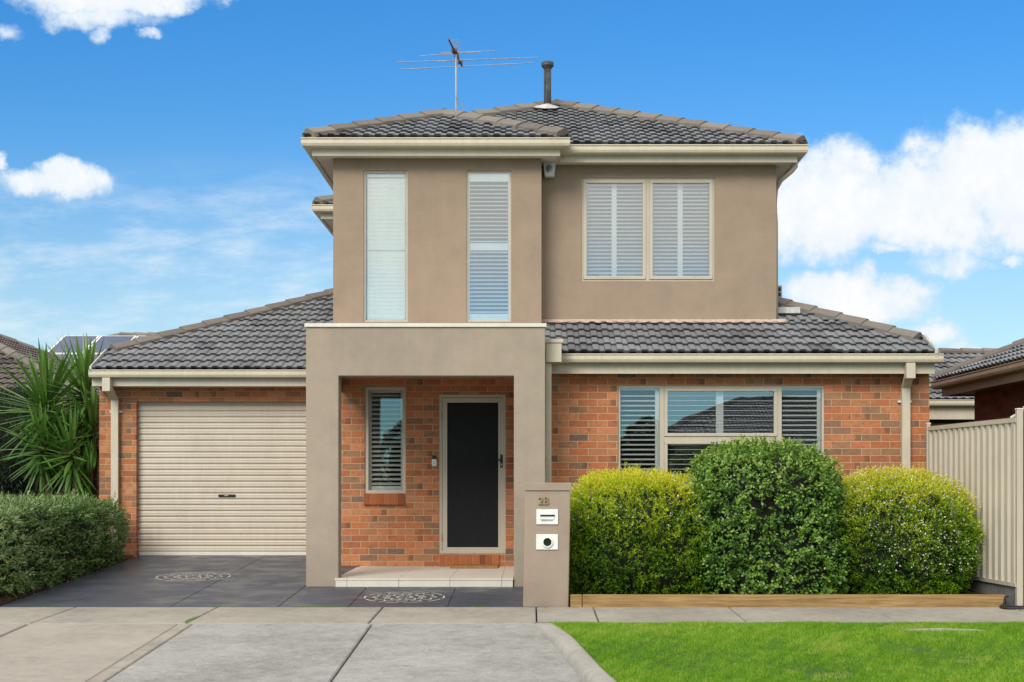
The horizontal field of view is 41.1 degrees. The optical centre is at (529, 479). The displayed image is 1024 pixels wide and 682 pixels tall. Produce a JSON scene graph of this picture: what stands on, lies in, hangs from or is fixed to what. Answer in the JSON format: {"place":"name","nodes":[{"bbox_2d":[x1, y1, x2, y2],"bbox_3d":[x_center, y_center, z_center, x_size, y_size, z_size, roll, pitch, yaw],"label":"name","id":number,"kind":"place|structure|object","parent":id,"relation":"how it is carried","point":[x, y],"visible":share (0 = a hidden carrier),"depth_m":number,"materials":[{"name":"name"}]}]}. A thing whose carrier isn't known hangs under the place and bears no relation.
{"place":"outdoors","nodes":[
{"label":"outdoors","id":0,"kind":"place"},
{"bbox_2d":[0,555,537,614],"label":"driveway","id":1,"kind":"structure","parent":0,"point":[210,580],"depth_m":15.53,"materials":[{"name":"grey concrete"}]},
{"bbox_2d":[0,562,568,621],"bbox_3d":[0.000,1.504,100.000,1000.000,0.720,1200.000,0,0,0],"label":"ground","id":2,"kind":"structure","parent":0,"point":[116,562],"depth_m":15.63,"materials":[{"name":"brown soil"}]},
{"bbox_2d":[0,382,76,499],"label":"conifer","id":3,"kind":"object","parent":2,"relation":"on","point":[18,485],"visible":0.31,"depth_m":21.93,"materials":[{"name":"green plant"}]},
{"bbox_2d":[0,338,97,505],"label":"yucca","id":4,"kind":"object","parent":2,"relation":"on","point":[41,429],"visible":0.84,"depth_m":19.40,"materials":[{"name":"green plant"}]},
{"bbox_2d":[0,334,98,498],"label":"brick house","id":5,"kind":"structure","parent":2,"relation":"on","point":[7,359],"depth_m":26.01,"materials":[{"name":"brown tile"}]},
{"bbox_2d":[0,553,134,603],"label":"mulch strip","id":6,"kind":"object","parent":2,"relation":"on","point":[5,598],"visible":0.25,"depth_m":15.39,"materials":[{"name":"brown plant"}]},
{"bbox_2d":[0,488,131,597],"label":"clipped hedge","id":7,"kind":"object","parent":6,"relation":"on","point":[44,538],"visible":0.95,"depth_m":16.09,"materials":[{"name":"green plant"}]},
{"bbox_2d":[0,556,139,604],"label":"leaf litter","id":8,"kind":"object","parent":6,"relation":"on","point":[14,597],"visible":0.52,"depth_m":16.16,"materials":[{"name":"brown plant"}]},
{"bbox_2d":[30,332,108,499],"bbox_3d":[-6.723,-0.504,19.791,1.215,3.330,1.791,0,0,0],"label":"yucca","id":9,"kind":"object","parent":2,"relation":"on","point":[88,411],"visible":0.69,"depth_m":19.58,"materials":[{"name":"green plant"}]},
{"bbox_2d":[0,624,177,681],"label":"crossover","id":10,"kind":"object","parent":2,"relation":"on","point":[58,652],"visible":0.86,"depth_m":11.58,"materials":[{"name":"concrete"}]},
{"bbox_2d":[47,332,156,360],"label":"solar house","id":11,"kind":"structure","parent":2,"relation":"on","point":[117,338],"depth_m":37.54,"materials":[{"name":"grey"}]},
{"bbox_2d":[87,624,191,681],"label":"crossover strip","id":12,"kind":"object","parent":2,"relation":"on","point":[124,663],"visible":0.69,"depth_m":11.30,"materials":[{"name":"concrete"}]},
{"bbox_2d":[106,624,583,681],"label":"crossover","id":13,"kind":"object","parent":2,"relation":"on","point":[362,653],"visible":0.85,"depth_m":11.25,"materials":[{"name":"concrete"}]},
{"bbox_2d":[0,607,1023,626],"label":"footpath","id":14,"kind":"structure","parent":2,"relation":"on","point":[271,615],"depth_m":13.51,"materials":[{"name":"concrete"}]},
{"bbox_2d":[33,606,577,621],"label":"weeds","id":15,"kind":"object","parent":14,"relation":"on","point":[231,606],"visible":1,"depth_m":14.19,"materials":[{"name":"green plant"}]},
{"bbox_2d":[999,595,1023,608],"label":"garden hose","id":16,"kind":"object","parent":14,"relation":"on","point":[1003,606],"visible":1,"depth_m":14.11,"materials":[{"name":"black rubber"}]},
{"bbox_2d":[88,38,943,586],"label":"two storey house","id":17,"kind":"structure","parent":2,"relation":"on","point":[470,344],"depth_m":17.60,"materials":[{"name":"beige paint"}]},
{"bbox_2d":[138,402,305,554],"bbox_3d":[-4.241,-0.027,19.399,2.682,2.208,0.046,0,0,0],"label":"roller door","id":18,"kind":"structure","parent":17,"relation":"in","point":[215,478],"depth_m":19.40,"materials":[{"name":"paint"}]},
{"bbox_2d":[365,387,405,493],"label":"window","id":19,"kind":"structure","parent":17,"relation":"in","point":[385,407],"depth_m":18.19,"materials":[{"name":"glass"}]},
{"bbox_2d":[364,171,407,321],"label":"window","id":20,"kind":"structure","parent":17,"relation":"in","point":[385,192],"depth_m":17.32,"materials":[{"name":"glass"}]},
{"bbox_2d":[439,395,505,553],"bbox_3d":[-0.763,-0.072,18.120,0.881,2.110,0.160,0,0,0],"label":"front door","id":21,"kind":"structure","parent":17,"relation":"in","point":[472,428],"depth_m":18.11,"materials":[{"name":"paint"}]},
{"bbox_2d":[450,564,497,567],"bbox_3d":[-0.724,1.131,17.820,0.616,0.028,0.400,0,0,0],"label":"doormat","id":22,"kind":"object","parent":17,"relation":"on","point":[474,566],"visible":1,"depth_m":17.62,"materials":[{"name":"brown wicker"}]},
{"bbox_2d":[467,171,510,321],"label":"window","id":23,"kind":"structure","parent":17,"relation":"in","point":[488,192],"depth_m":17.33,"materials":[{"name":"glass"}]},
{"bbox_2d":[581,178,713,280],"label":"window","id":24,"kind":"structure","parent":17,"relation":"in","point":[633,229],"depth_m":17.71,"materials":[{"name":"glass"}]},
{"bbox_2d":[618,386,823,489],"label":"window","id":25,"kind":"structure","parent":17,"relation":"in","point":[658,426],"depth_m":18.06,"materials":[{"name":"glass"}]},
{"bbox_2d":[778,285,781,297],"bbox_3d":[3.414,-2.654,19.948,0.418,0.276,0.704,0,0,0],"label":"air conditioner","id":26,"kind":"object","parent":17,"relation":"on","point":[779,290],"visible":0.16,"depth_m":19.60,"materials":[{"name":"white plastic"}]},
{"bbox_2d":[523,483,570,606],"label":"letterbox pillar","id":27,"kind":"structure","parent":2,"relation":"on","point":[546,545],"depth_m":14.23,"materials":[{"name":"beige paint"}]},
{"bbox_2d":[533,622,616,681],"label":"crossover kerb","id":28,"kind":"structure","parent":2,"relation":"on","point":[581,661],"depth_m":10.91,"materials":[{"name":"concrete"}]},
{"bbox_2d":[570,594,581,606],"bbox_3d":[0.482,1.294,14.303,0.122,0.180,0.065,0,0,0],"label":"timber sleeper","id":29,"kind":"object","parent":2,"relation":"on","point":[576,600],"visible":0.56,"depth_m":14.27,"materials":[{"name":"brown wood"}]},
{"bbox_2d":[569,585,1005,606],"bbox_3d":[2.715,1.329,15.568,4.570,0.150,2.456,0,0,0],"label":"garden bed","id":30,"kind":"object","parent":2,"relation":"on","point":[967,592],"visible":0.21,"depth_m":15.16,"materials":[{"name":"soil"}]},
{"bbox_2d":[568,461,717,603],"bbox_3d":[1.202,0.747,15.376,2.058,1.948,2.072,0,0,0],"label":"golden shrub","id":31,"kind":"object","parent":30,"relation":"on","point":[626,539],"visible":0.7,"depth_m":14.70,"materials":[{"name":"green plant"}]},
{"bbox_2d":[682,434,855,594],"bbox_3d":[2.595,0.583,15.220,2.020,2.203,2.117,0,0,0],"label":"green shrub","id":32,"kind":"object","parent":30,"relation":"on","point":[770,519],"visible":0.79,"depth_m":14.49,"materials":[{"name":"green plant"}]},
{"bbox_2d":[820,462,988,593],"bbox_3d":[4.038,0.750,15.378,2.134,1.912,2.036,0,0,0],"label":"golden shrub","id":33,"kind":"object","parent":30,"relation":"on","point":[903,536],"visible":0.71,"depth_m":14.73,"materials":[{"name":"green plant"}]},
{"bbox_2d":[582,594,1004,609],"bbox_3d":[2.759,1.294,14.303,4.418,0.180,0.065,0,0,0],"label":"timber sleeper","id":34,"kind":"object","parent":2,"relation":"on","point":[593,601],"visible":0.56,"depth_m":14.27,"materials":[{"name":"brown wood"}]},
{"bbox_2d":[563,625,1023,681],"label":"nature strip","id":35,"kind":"object","parent":2,"relation":"on","point":[816,668],"visible":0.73,"depth_m":10.95,"materials":[{"name":"green plant"}]},
{"bbox_2d":[549,620,1023,681],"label":"lawn grass","id":36,"kind":"structure","parent":35,"relation":"on","point":[591,631],"depth_m":11.25,"materials":[{"name":"green plant"}]},
{"bbox_2d":[906,628,983,631],"bbox_3d":[3.730,1.378,12.280,0.700,0.066,0.180,0,0,0],"label":"pit lid","id":37,"kind":"object","parent":35,"relation":"on","point":[940,629],"visible":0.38,"depth_m":12.28,"materials":[{"name":"concrete"}]},
{"bbox_2d":[929,348,996,425],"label":"garage","id":38,"kind":"structure","parent":2,"relation":"on","point":[944,410],"depth_m":24.02,"materials":[{"name":"tile"}]},
{"bbox_2d":[926,406,1023,605],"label":"steel fence","id":39,"kind":"object","parent":2,"relation":"on","point":[984,460],"visible":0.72,"depth_m":14.82,"materials":[{"name":"beige metal"}]},
{"bbox_2d":[931,338,1023,421],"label":"brick house","id":40,"kind":"structure","parent":2,"relation":"on","point":[992,382],"depth_m":17.99,"materials":[{"name":"tile"}]},
{"bbox_2d":[0,0,1023,349],"label":"sky","id":41,"kind":"structure","parent":0,"point":[157,174],"materials":[{"name":"blue"}]}
]}

